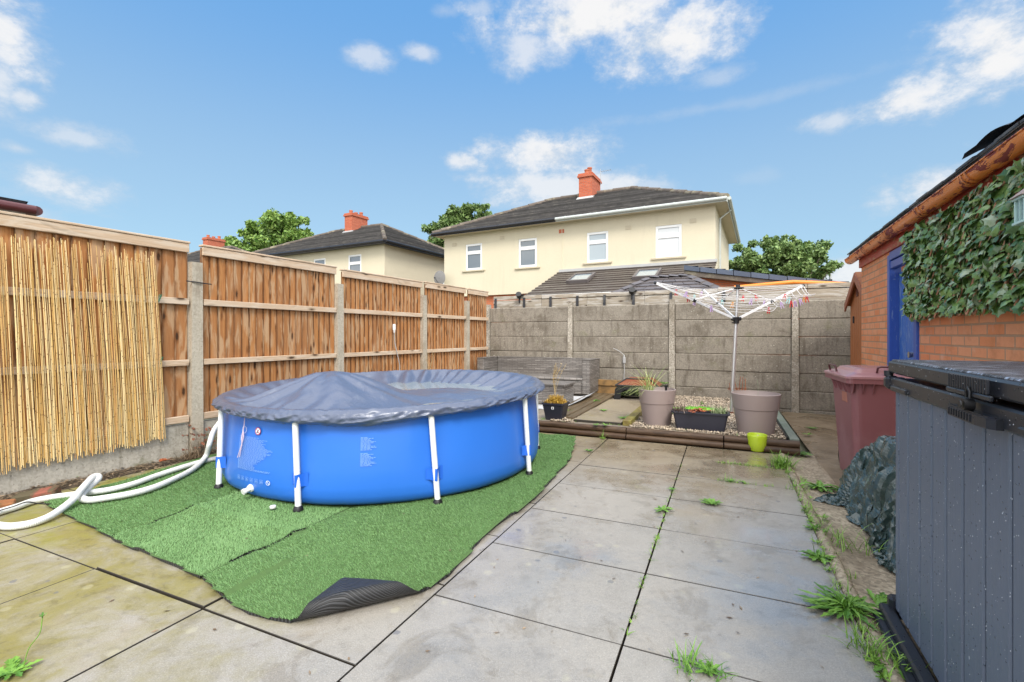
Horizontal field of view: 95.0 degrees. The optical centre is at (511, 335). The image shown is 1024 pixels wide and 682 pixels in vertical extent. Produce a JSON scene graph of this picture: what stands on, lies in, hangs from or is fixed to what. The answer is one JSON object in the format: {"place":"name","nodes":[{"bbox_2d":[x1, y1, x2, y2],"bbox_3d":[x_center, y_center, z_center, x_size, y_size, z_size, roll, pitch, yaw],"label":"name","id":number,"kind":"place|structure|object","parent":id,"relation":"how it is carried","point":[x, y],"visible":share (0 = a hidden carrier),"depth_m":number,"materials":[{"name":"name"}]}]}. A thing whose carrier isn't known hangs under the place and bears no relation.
{"place":"outdoors","nodes":[
{"label":"outdoors","id":0,"kind":"place"},
{"bbox_2d":[2,452,215,499],"bbox_3d":[-2.580,1.210,5.655,0.419,0.067,9.243,0,0,28],"label":"soil strip","id":1,"kind":"object","parent":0,"point":[143,468],"visible":0.06,"depth_m":4.09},
{"bbox_2d":[11,485,61,502],"bbox_3d":[-3.455,1.170,3.413,0.240,0.075,0.110,-8,7,-24],"label":"loose brick","id":2,"kind":"object","parent":1,"relation":"on","point":[25,495],"visible":0.6,"depth_m":3.39,"materials":[{"name":"brick"}]},
{"bbox_2d":[0,450,216,499],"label":"leaf litter","id":3,"kind":"object","parent":1,"relation":"on","point":[2,496],"visible":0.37,"depth_m":3.94,"materials":[{"name":"brown plant"}]},
{"bbox_2d":[176,425,216,459],"bbox_3d":[-3.101,1.023,4.640,0.502,0.313,0.473,0,0,0],"label":"dead shrub","id":4,"kind":"object","parent":1,"relation":"on","point":[194,453],"visible":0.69,"depth_m":4.57,"materials":[{"name":"brown plant"}]},
{"bbox_2d":[187,235,248,262],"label":"semi detached house","id":5,"kind":"structure","parent":0,"point":[207,240],"depth_m":35.28,"materials":[{"name":"brick"}]},
{"bbox_2d":[4,364,812,506],"bbox_3d":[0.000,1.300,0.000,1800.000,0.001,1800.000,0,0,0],"label":"ground","id":6,"kind":"structure","parent":0,"point":[803,447],"depth_m":5.63,"materials":[{"name":"brown soil"}]},
{"bbox_2d":[0,197,42,215],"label":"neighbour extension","id":7,"kind":"object","parent":6,"relation":"on","point":[15,206],"visible":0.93,"depth_m":6.39,"materials":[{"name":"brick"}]},
{"bbox_2d":[0,211,487,495],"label":"wooden fence","id":8,"kind":"object","parent":6,"relation":"on","point":[230,319],"visible":0.62,"depth_m":4.82,"materials":[{"name":"brown wood"}]},
{"bbox_2d":[0,234,165,474],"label":"reed screen","id":9,"kind":"object","parent":8,"relation":"attached to","point":[157,430],"visible":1,"depth_m":3.83,"materials":[{"name":"beige plant"}]},
{"bbox_2d":[393,324,399,369],"bbox_3d":[-1.785,0.305,7.231,0.039,0.951,0.125,0,0,38],"label":"cable connector","id":10,"kind":"object","parent":8,"relation":"hanging from","point":[394,327],"visible":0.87,"depth_m":7.20,"materials":[{"name":"white plastic"}]},
{"bbox_2d":[222,207,313,251],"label":"tree","id":11,"kind":"object","parent":6,"relation":"on","point":[269,228],"visible":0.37,"depth_m":40.33,"materials":[{"name":"green plant"}]},
{"bbox_2d":[253,210,443,326],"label":"semi detached house","id":12,"kind":"structure","parent":6,"relation":"on","point":[357,243],"depth_m":25.00,"materials":[{"name":"cream painted render"},{"name":"dark concrete roof tile"},{"name":"brick"}]},
{"bbox_2d":[314,258,324,263],"bbox_3d":[-10.305,-3.415,25.138,1.220,1.370,0.148,0,0,28],"label":"window","id":13,"kind":"structure","parent":12,"relation":"in","point":[322,261],"depth_m":25.17,"materials":[{"name":"white plastic"}]},
{"bbox_2d":[348,254,360,270],"bbox_3d":[-8.017,-3.415,23.928,1.220,1.370,0.148,0,0,28],"label":"window","id":14,"kind":"structure","parent":12,"relation":"in","point":[354,261],"depth_m":23.96,"materials":[{"name":"white plastic"}]},
{"bbox_2d":[421,201,491,247],"bbox_3d":[-3.901,-3.689,31.311,5.549,9.988,4.003,0,0,0],"label":"tree","id":15,"kind":"object","parent":6,"relation":"on","point":[453,215],"visible":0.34,"depth_m":30.45,"materials":[{"name":"green plant"}]},
{"bbox_2d":[431,167,740,350],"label":"semi detached house","id":16,"kind":"structure","parent":6,"relation":"on","point":[590,237],"depth_m":18.28,"materials":[{"name":"cream painted render"},{"name":"dark concrete tile"},{"name":"red brick"}]},
{"bbox_2d":[434,271,444,283],"bbox_3d":[-3.228,-2.550,20.945,0.506,0.660,0.662,0,0,-9],"label":"satellite dish","id":17,"kind":"object","parent":16,"relation":"attached to","point":[439,277],"visible":0.97,"depth_m":20.90,"materials":[{"name":"grey paint"}]},
{"bbox_2d":[462,243,484,271],"bbox_3d":[-1.672,-3.390,20.563,1.150,1.220,0.148,0,0,28],"label":"window","id":18,"kind":"structure","parent":16,"relation":"in","point":[473,252],"depth_m":20.60,"materials":[{"name":"white plastic"}]},
{"bbox_2d":[515,238,539,269],"bbox_3d":[0.643,-3.355,19.336,1.140,1.250,0.148,0,0,28],"label":"window","id":19,"kind":"structure","parent":16,"relation":"in","point":[527,247],"depth_m":19.36,"materials":[{"name":"white plastic"}]},
{"bbox_2d":[583,231,611,264],"bbox_3d":[3.268,-3.335,17.945,1.140,1.230,0.148,0,0,28],"label":"window","id":20,"kind":"structure","parent":16,"relation":"in","point":[597,242],"depth_m":17.97,"materials":[{"name":"white plastic"}]},
{"bbox_2d":[651,224,685,259],"bbox_3d":[5.572,-3.315,16.725,1.200,1.210,0.148,0,0,28],"label":"window","id":21,"kind":"structure","parent":16,"relation":"in","point":[668,237],"depth_m":16.74,"materials":[{"name":"white plastic"}]},
{"bbox_2d":[486,296,849,414],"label":"concrete wall","id":22,"kind":"structure","parent":6,"relation":"on","point":[788,345],"depth_m":8.13,"materials":[{"name":"grey concrete"}]},
{"bbox_2d":[613,348,625,374],"bbox_3d":[1.978,0.648,8.649,0.230,0.825,0.035,0,0,24],"label":"cable connector","id":23,"kind":"object","parent":22,"relation":"attached to","point":[624,359],"visible":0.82,"depth_m":8.60,"materials":[{"name":"white plastic"}]},
{"bbox_2d":[494,282,850,307],"bbox_3d":[2.748,-0.590,8.637,6.894,0.505,0.060,0,0,24],"label":"timber fence","id":24,"kind":"object","parent":22,"relation":"attached to","point":[602,299],"visible":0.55,"depth_m":8.68,"materials":[{"name":"wood"}]},
{"bbox_2d":[516,292,523,302],"bbox_3d":[0.152,-0.785,9.710,0.143,0.230,0.152,0,0,24],"label":"spotlight","id":25,"kind":"object","parent":24,"relation":"attached to","point":[518,294],"visible":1,"depth_m":9.69,"materials":[{"name":"black plastic"}]},
{"bbox_2d":[629,287,636,299],"bbox_3d":[2.250,-0.785,8.767,0.143,0.230,0.152,0,0,24],"label":"spotlight","id":26,"kind":"object","parent":24,"relation":"attached to","point":[632,290],"visible":1,"depth_m":8.75,"materials":[{"name":"black plastic"}]},
{"bbox_2d":[613,274,728,386],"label":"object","id":27,"kind":"structure","parent":6,"relation":"on","point":[688,281],"depth_m":11.09,"materials":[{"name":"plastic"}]},
{"bbox_2d":[684,265,848,355],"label":"roof","id":28,"kind":"structure","parent":6,"relation":"on","point":[725,278],"depth_m":12.87,"materials":[{"name":"grey tile"}]},
{"bbox_2d":[729,234,844,279],"bbox_3d":[13.926,-1.978,24.414,5.816,6.572,3.720,0,0,0],"label":"tree","id":29,"kind":"object","parent":6,"relation":"on","point":[795,257],"visible":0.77,"depth_m":23.61,"materials":[{"name":"green plant"}]},
{"bbox_2d":[777,411,799,455],"bbox_3d":[3.518,1.160,6.202,0.085,0.215,3.150,0,0,24],"label":"border board","id":30,"kind":"object","parent":6,"relation":"on","point":[787,429],"visible":0.23,"depth_m":5.29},
{"bbox_2d":[778,453,905,681],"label":"kerb","id":31,"kind":"structure","parent":6,"relation":"on","point":[841,573],"depth_m":2.32,"materials":[{"name":"concrete"}]},
{"bbox_2d":[802,521,825,531],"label":"weed","id":32,"kind":"object","parent":31,"relation":"on","point":[816,526],"visible":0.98,"depth_m":2.90,"materials":[{"name":"green plant"}]},
{"bbox_2d":[794,582,883,630],"bbox_3d":[1.430,1.142,2.058,0.327,0.103,0.310,0,0,39],"label":"weed","id":33,"kind":"object","parent":31,"relation":"on","point":[834,604],"visible":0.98,"depth_m":2.05,"materials":[{"name":"green plant"}]},
{"bbox_2d":[863,652,904,679],"bbox_3d":[1.371,1.198,1.710,0.152,0.025,0.163,0,0,39],"label":"weed","id":34,"kind":"object","parent":31,"relation":"on","point":[881,666],"visible":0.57,"depth_m":1.69,"materials":[{"name":"green plant"}]},
{"bbox_2d":[872,359,1023,681],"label":"storage box","id":35,"kind":"object","parent":31,"relation":"on","point":[955,603],"visible":0.99,"depth_m":1.41,"materials":[{"name":"black plastic"}]},
{"bbox_2d":[958,386,975,410],"bbox_3d":[1.232,0.171,1.274,0.029,0.066,0.032,0,0,25],"label":"padlock","id":36,"kind":"object","parent":35,"relation":"on","point":[966,404],"visible":1,"depth_m":1.26,"materials":[{"name":"black metal"}]},
{"bbox_2d":[844,114,1023,365],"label":"brick outbuilding","id":37,"kind":"structure","parent":6,"relation":"on","point":[889,332],"depth_m":3.71,"materials":[{"name":"orange brick"}]},
{"bbox_2d":[899,271,912,359],"bbox_3d":[3.795,0.272,4.511,0.120,1.835,0.746,0,0,26],"label":"door","id":38,"kind":"structure","parent":37,"relation":"in","point":[905,325],"depth_m":4.70,"materials":[{"name":"blue paint"}]},
{"bbox_2d":[898,157,1023,323],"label":"ivy screen","id":39,"kind":"object","parent":37,"relation":"attached to","point":[940,266],"visible":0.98,"depth_m":2.97,"materials":[{"name":"plant"}]},
{"bbox_2d":[1008,189,1023,225],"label":"lantern","id":40,"kind":"object","parent":39,"relation":"hanging from","point":[1017,199],"visible":1,"depth_m":2.15,"materials":[{"name":"green paint"}]},
{"bbox_2d":[11,474,823,672],"bbox_3d":[-0.686,1.185,3.064,4.578,0.025,2.799,0,0,25],"label":"debris","id":41,"kind":"object","parent":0,"point":[474,596],"visible":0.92,"depth_m":1.99,"materials":[{"name":"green plant"}]},
{"bbox_2d":[0,433,883,681],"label":"paving","id":42,"kind":"structure","parent":0,"point":[540,581],"depth_m":2.08,"materials":[{"name":"grey concrete"}]},
{"bbox_2d":[0,499,15,507],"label":"loose brick","id":43,"kind":"object","parent":42,"relation":"on","point":[6,502],"visible":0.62,"depth_m":3.21,"materials":[{"name":"orange brick"}]},
{"bbox_2d":[0,612,46,680],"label":"weed","id":44,"kind":"object","parent":42,"relation":"on","point":[14,665],"visible":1,"depth_m":1.68,"materials":[{"name":"green plant"}]},
{"bbox_2d":[0,501,50,510],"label":"black cable","id":45,"kind":"object","parent":42,"relation":"on","point":[26,502],"visible":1,"depth_m":3.20,"materials":[{"name":"plastic"}]},
{"bbox_2d":[0,421,217,529],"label":"pool hose","id":46,"kind":"object","parent":42,"relation":"on","point":[88,484],"visible":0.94,"depth_m":3.36,"materials":[{"name":"white plastic"}]},
{"bbox_2d":[44,453,240,537],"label":"artificial turf","id":47,"kind":"structure","parent":42,"relation":"on","point":[110,518],"depth_m":3.33,"materials":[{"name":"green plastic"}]},
{"bbox_2d":[0,456,216,514],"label":"pool hose","id":48,"kind":"object","parent":47,"relation":"on","point":[45,498],"visible":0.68,"depth_m":3.51,"materials":[{"name":"white plastic"}]},
{"bbox_2d":[111,491,355,577],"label":"artificial turf","id":49,"kind":"structure","parent":42,"relation":"on","point":[218,540],"depth_m":2.84,"materials":[{"name":"green carpet"}]},
{"bbox_2d":[201,432,575,622],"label":"artificial turf","id":50,"kind":"structure","parent":42,"relation":"on","point":[359,555],"depth_m":2.54,"materials":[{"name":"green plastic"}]},
{"bbox_2d":[214,394,539,511],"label":"paddling pool","id":51,"kind":"structure","parent":50,"relation":"on","point":[436,457],"depth_m":3.29,"materials":[{"name":"blue plastic"}]},
{"bbox_2d":[237,418,244,457],"bbox_3d":[-1.967,0.737,3.401,0.064,0.307,0.024,0,0,5],"label":"draw cord","id":52,"kind":"object","parent":51,"relation":"hanging from","point":[242,436],"visible":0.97,"depth_m":3.40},
{"bbox_2d":[211,369,544,426],"bbox_3d":[-1.172,0.477,4.603,2.990,0.307,2.986,0,0,0],"label":"pool cover","id":53,"kind":"object","parent":51,"relation":"on","point":[341,398],"visible":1,"depth_m":3.86,"materials":[{"name":"grey-blue plastic tarpaulin"},{"name":"water"}]},
{"bbox_2d":[656,505,673,511],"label":"weed","id":54,"kind":"object","parent":42,"relation":"on","point":[666,509],"visible":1,"depth_m":3.20,"materials":[{"name":"green plant"}]},
{"bbox_2d":[668,636,739,681],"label":"weed","id":55,"kind":"object","parent":42,"relation":"on","point":[708,668],"visible":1,"depth_m":1.68,"materials":[{"name":"green plant"}]},
{"bbox_2d":[699,498,722,504],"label":"weed","id":56,"kind":"object","parent":42,"relation":"on","point":[710,501],"visible":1,"depth_m":3.35,"materials":[{"name":"green plant"}]},
{"bbox_2d":[541,417,900,681],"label":"joint grass","id":57,"kind":"structure","parent":42,"relation":"on","point":[884,674],"depth_m":2.38,"materials":[{"name":"green plant"}]},
{"bbox_2d":[723,472,744,482],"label":"weed","id":58,"kind":"object","parent":42,"relation":"on","point":[731,480],"visible":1,"depth_m":3.84,"materials":[{"name":"green plant"}]},
{"bbox_2d":[747,432,766,451],"bbox_3d":[2.540,1.112,4.864,0.188,0.172,0.188,0,0,0],"label":"lime pot","id":59,"kind":"object","parent":42,"relation":"on","point":[756,443],"visible":0.99,"depth_m":4.80,"materials":[{"name":"plastic"}]},
{"bbox_2d":[724,435,799,454],"bbox_3d":[2.570,1.134,4.848,0.689,0.143,0.094,0,0,24],"label":"log edging","id":60,"kind":"object","parent":42,"relation":"on","point":[791,447],"visible":0.88,"depth_m":4.79,"materials":[{"name":"brown wood"}]},
{"bbox_2d":[760,448,804,469],"bbox_3d":[2.443,1.117,4.283,0.425,0.166,0.374,0,0,31],"label":"weed","id":61,"kind":"object","parent":42,"relation":"on","point":[783,463],"visible":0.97,"depth_m":4.27,"materials":[{"name":"green plant"}]},
{"bbox_2d":[800,543,835,563],"bbox_3d":[1.648,1.158,2.518,0.172,0.084,0.165,0,0,-15],"label":"weed","id":62,"kind":"object","parent":42,"relation":"on","point":[815,556],"visible":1,"depth_m":2.53,"materials":[{"name":"green plant"}]},
{"bbox_2d":[823,613,930,671],"bbox_3d":[1.383,1.149,1.750,0.210,0.101,0.333,0,0,-30],"label":"weed","id":63,"kind":"object","parent":42,"relation":"on","point":[856,638],"visible":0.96,"depth_m":1.78,"materials":[{"name":"green plant"}]},
{"bbox_2d":[0,0,1023,281],"label":"sky","id":64,"kind":"structure","parent":0,"point":[185,120],"materials":[{"name":"blue"}]},
{"bbox_2d":[538,393,785,439],"bbox_3d":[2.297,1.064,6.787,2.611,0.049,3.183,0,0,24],"label":"gravel","id":65,"kind":"structure","parent":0,"point":[722,402],"depth_m":5.82,"materials":[{"name":"beige gravel"}]},
{"bbox_2d":[477,356,599,394],"bbox_3d":[0.483,0.753,8.926,2.228,0.644,0.720,0,0,24],"label":"rattan sofa","id":66,"kind":"object","parent":65,"relation":"on","point":[583,374],"visible":0.58,"depth_m":9.00,"materials":[{"name":"grey wicker"}]},
{"bbox_2d":[542,401,569,419],"bbox_3d":[0.562,0.968,6.029,0.300,0.215,0.270,0,0,24],"label":"square pot","id":67,"kind":"object","parent":65,"relation":"on","point":[555,411],"visible":0.79,"depth_m":5.93,"materials":[{"name":"black plastic"}]},
{"bbox_2d":[544,394,566,403],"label":"golden heather","id":68,"kind":"object","parent":67,"relation":"in","point":[558,399],"visible":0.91,"depth_m":6.00,"materials":[{"name":"yellow plant"}]},
{"bbox_2d":[551,363,565,394],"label":"dried grass","id":69,"kind":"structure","parent":67,"relation":"in","point":[553,375],"depth_m":6.81,"materials":[{"name":"beige plant"}]},
{"bbox_2d":[538,392,593,408],"bbox_3d":[0.238,1.019,7.705,1.915,0.106,1.550,0,0,24],"label":"floor sheet","id":70,"kind":"object","parent":65,"relation":"on","point":[540,406],"visible":0.09,"depth_m":7.49,"materials":[{"name":"grey plastic"}]},
{"bbox_2d":[538,380,574,403],"bbox_3d":[0.608,0.909,7.401,0.640,0.332,0.560,0,0,24],"label":"rattan table","id":71,"kind":"object","parent":70,"relation":"on","point":[565,389],"visible":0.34,"depth_m":7.17,"materials":[{"name":"grey plastic"}]},
{"bbox_2d":[568,392,596,406],"bbox_3d":[0.998,1.053,7.342,0.100,0.038,2.500,0,0,24],"label":"wood plank","id":72,"kind":"object","parent":65,"relation":"on","point":[594,393],"visible":0.26,"depth_m":7.62,"materials":[{"name":"white wood"}]},
{"bbox_2d":[567,393,603,410],"bbox_3d":[1.076,1.053,7.247,0.100,0.035,2.500,1,0,24],"label":"wood plank","id":73,"kind":"object","parent":65,"relation":"on","point":[583,401],"visible":0.44,"depth_m":7.33,"materials":[{"name":"brown wood"}]},
{"bbox_2d":[566,393,610,416],"bbox_3d":[1.189,1.053,7.229,0.101,0.038,2.500,-1,0,25],"label":"wood plank","id":74,"kind":"object","parent":65,"relation":"on","point":[575,409],"visible":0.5,"depth_m":6.91,"materials":[{"name":"brown wood"}]},
{"bbox_2d":[566,394,613,418],"bbox_3d":[1.245,1.053,7.073,0.100,0.035,2.500,1,0,24],"label":"wood plank","id":75,"kind":"object","parent":65,"relation":"on","point":[589,407],"visible":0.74,"depth_m":6.78,"materials":[{"name":"brown wood"}]},
{"bbox_2d":[574,399,640,424],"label":"paving slab","id":76,"kind":"structure","parent":65,"relation":"on","point":[614,412],"depth_m":6.31,"materials":[{"name":"beige concrete"}]},
{"bbox_2d":[596,379,621,393],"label":"stacked boards","id":77,"kind":"object","parent":65,"relation":"on","point":[606,386],"visible":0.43,"depth_m":8.63,"materials":[{"name":"orange wood"}]},
{"bbox_2d":[623,405,641,425],"bbox_3d":[1.631,1.040,6.152,0.100,0.070,1.350,0,0,24],"label":"timber sleeper","id":78,"kind":"object","parent":65,"relation":"on","point":[631,418],"visible":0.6,"depth_m":5.80,"materials":[{"name":"brown wood"}]},
{"bbox_2d":[614,377,661,398],"bbox_3d":[2.157,0.897,7.968,0.740,0.355,0.556,0,0,24],"label":"pet shelter","id":79,"kind":"object","parent":65,"relation":"on","point":[623,385],"visible":0.62,"depth_m":7.84,"materials":[{"name":"orange plastic"}]},
{"bbox_2d":[638,387,675,425],"bbox_3d":[1.741,0.857,5.642,0.436,0.425,0.436,0,0,0],"label":"planter","id":80,"kind":"object","parent":65,"relation":"on","point":[657,403],"visible":0.92,"depth_m":5.48,"materials":[{"name":"beige plastic"}]},
{"bbox_2d":[613,364,674,395],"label":"pot grass","id":81,"kind":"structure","parent":80,"relation":"in","point":[648,387],"depth_m":5.64,"materials":[{"name":"green plant"}]},
{"bbox_2d":[671,408,729,431],"bbox_3d":[2.123,0.963,5.295,0.610,0.208,0.224,0,0,24],"label":"trough planter","id":82,"kind":"object","parent":65,"relation":"on","point":[701,421],"visible":0.87,"depth_m":5.21,"materials":[{"name":"black plastic"}]},
{"bbox_2d":[670,397,691,412],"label":"heather plant","id":83,"kind":"object","parent":82,"relation":"in","point":[681,408],"visible":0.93,"depth_m":5.37,"materials":[{"name":"plant"}]},
{"bbox_2d":[676,406,712,409],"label":"plant","id":84,"kind":"object","parent":82,"relation":"in","point":[697,407],"depth_m":6.29,"materials":[{"name":"green plant"}]},
{"bbox_2d":[689,408,714,412],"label":"red leaved plant","id":85,"kind":"object","parent":82,"relation":"in","point":[698,409],"visible":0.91,"depth_m":5.28,"materials":[{"name":"brown plant"}]},
{"bbox_2d":[707,404,728,413],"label":"silver green plant","id":86,"kind":"object","parent":82,"relation":"in","point":[719,411],"visible":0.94,"depth_m":5.20,"materials":[{"name":"green plant"}]},
{"bbox_2d":[654,281,814,413],"bbox_3d":[3.070,0.190,6.360,1.728,1.850,1.610,0,0,40],"label":"rotary airer","id":87,"kind":"object","parent":65,"relation":"on","point":[735,319],"visible":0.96,"depth_m":6.33,"materials":[{"name":"metal"}]},
{"bbox_2d":[731,390,780,435],"bbox_3d":[2.670,0.852,5.147,0.490,0.435,0.490,0,0,0],"label":"planter","id":88,"kind":"object","parent":65,"relation":"on","point":[756,411],"visible":0.98,"depth_m":4.98,"materials":[{"name":"beige plastic"}]},
{"bbox_2d":[728,377,747,390],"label":"withered plant","id":89,"kind":"object","parent":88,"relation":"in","point":[739,385],"visible":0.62,"depth_m":7.63,"materials":[{"name":"red plant"}]},
{"bbox_2d":[776,421,787,439],"bbox_3d":[3.458,1.100,6.229,0.010,0.110,3.100,0,0,24],"label":"bed liner","id":90,"kind":"object","parent":65,"relation":"on","point":[784,434],"visible":0.18,"depth_m":5.09,"materials":[{"name":"black plastic"}]},
{"bbox_2d":[780,411,842,486],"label":"path","id":91,"kind":"structure","parent":0,"point":[820,441],"depth_m":5.72,"materials":[{"name":"concrete"}]},
{"bbox_2d":[844,272,860,364],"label":"tool shed","id":92,"kind":"structure","parent":91,"relation":"on","point":[853,300],"depth_m":6.68,"materials":[{"name":"brown wood"}]},
{"bbox_2d":[814,435,895,573],"bbox_3d":[2.478,0.882,2.860,0.980,0.662,1.520,0,0,24],"label":"tarpaulin","id":93,"kind":"object","parent":91,"relation":"on","point":[865,495],"visible":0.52,"depth_m":2.87,"materials":[{"name":"grey plastic"}]},
{"bbox_2d":[824,363,914,469],"bbox_3d":[3.201,0.744,4.094,0.675,0.983,0.755,0,0,21],"label":"wheelie bin","id":94,"kind":"object","parent":91,"relation":"on","point":[865,403],"visible":0.53,"depth_m":3.89,"materials":[{"name":"red plastic"}]},
{"bbox_2d":[786,453,938,681],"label":"path edge","id":95,"kind":"object","parent":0,"point":[875,578],"visible":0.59,"depth_m":2.76,"materials":[{"name":"concrete"}]},
{"bbox_2d":[800,451,812,455],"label":"weed","id":96,"kind":"object","parent":95,"relation":"on","point":[803,452],"visible":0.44,"depth_m":4.74,"materials":[{"name":"green plant"}]},
{"bbox_2d":[799,480,838,491],"bbox_3d":[2.469,1.188,3.682,0.286,0.054,0.318,0,0,-40],"label":"weed","id":97,"kind":"object","parent":95,"relation":"on","point":[819,485],"visible":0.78,"depth_m":3.71,"materials":[{"name":"green plant"}]},
{"bbox_2d":[801,522,887,557],"bbox_3d":[1.945,1.142,2.709,0.343,0.146,0.462,0,0,0],"label":"weed","id":98,"kind":"object","parent":95,"relation":"on","point":[838,538],"visible":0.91,"depth_m":2.69,"materials":[{"name":"green plant"}]},
{"bbox_2d":[866,589,886,603],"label":"weed","id":99,"kind":"object","parent":95,"relation":"on","point":[880,597],"visible":0.48,"depth_m":2.16,"materials":[{"name":"green plant"}]},
{"label":"paving bed","id":100,"kind":"structure","parent":0,"visible":0},
{"bbox_2d":[539,420,626,439],"bbox_3d":[0.708,1.134,5.685,1.331,0.145,0.095,0,0,24],"label":"log edging","id":101,"kind":"object","parent":100,"relation":"on","point":[614,432],"visible":0.78,"depth_m":5.59,"materials":[{"name":"brown wood"}]},
{"bbox_2d":[626,427,722,447],"bbox_3d":[1.785,1.134,5.200,1.012,0.142,0.094,0,0,24],"label":"log edging","id":102,"kind":"object","parent":100,"relation":"on","point":[681,438],"visible":1,"depth_m":5.16,"materials":[{"name":"brown wood"}]}
]}

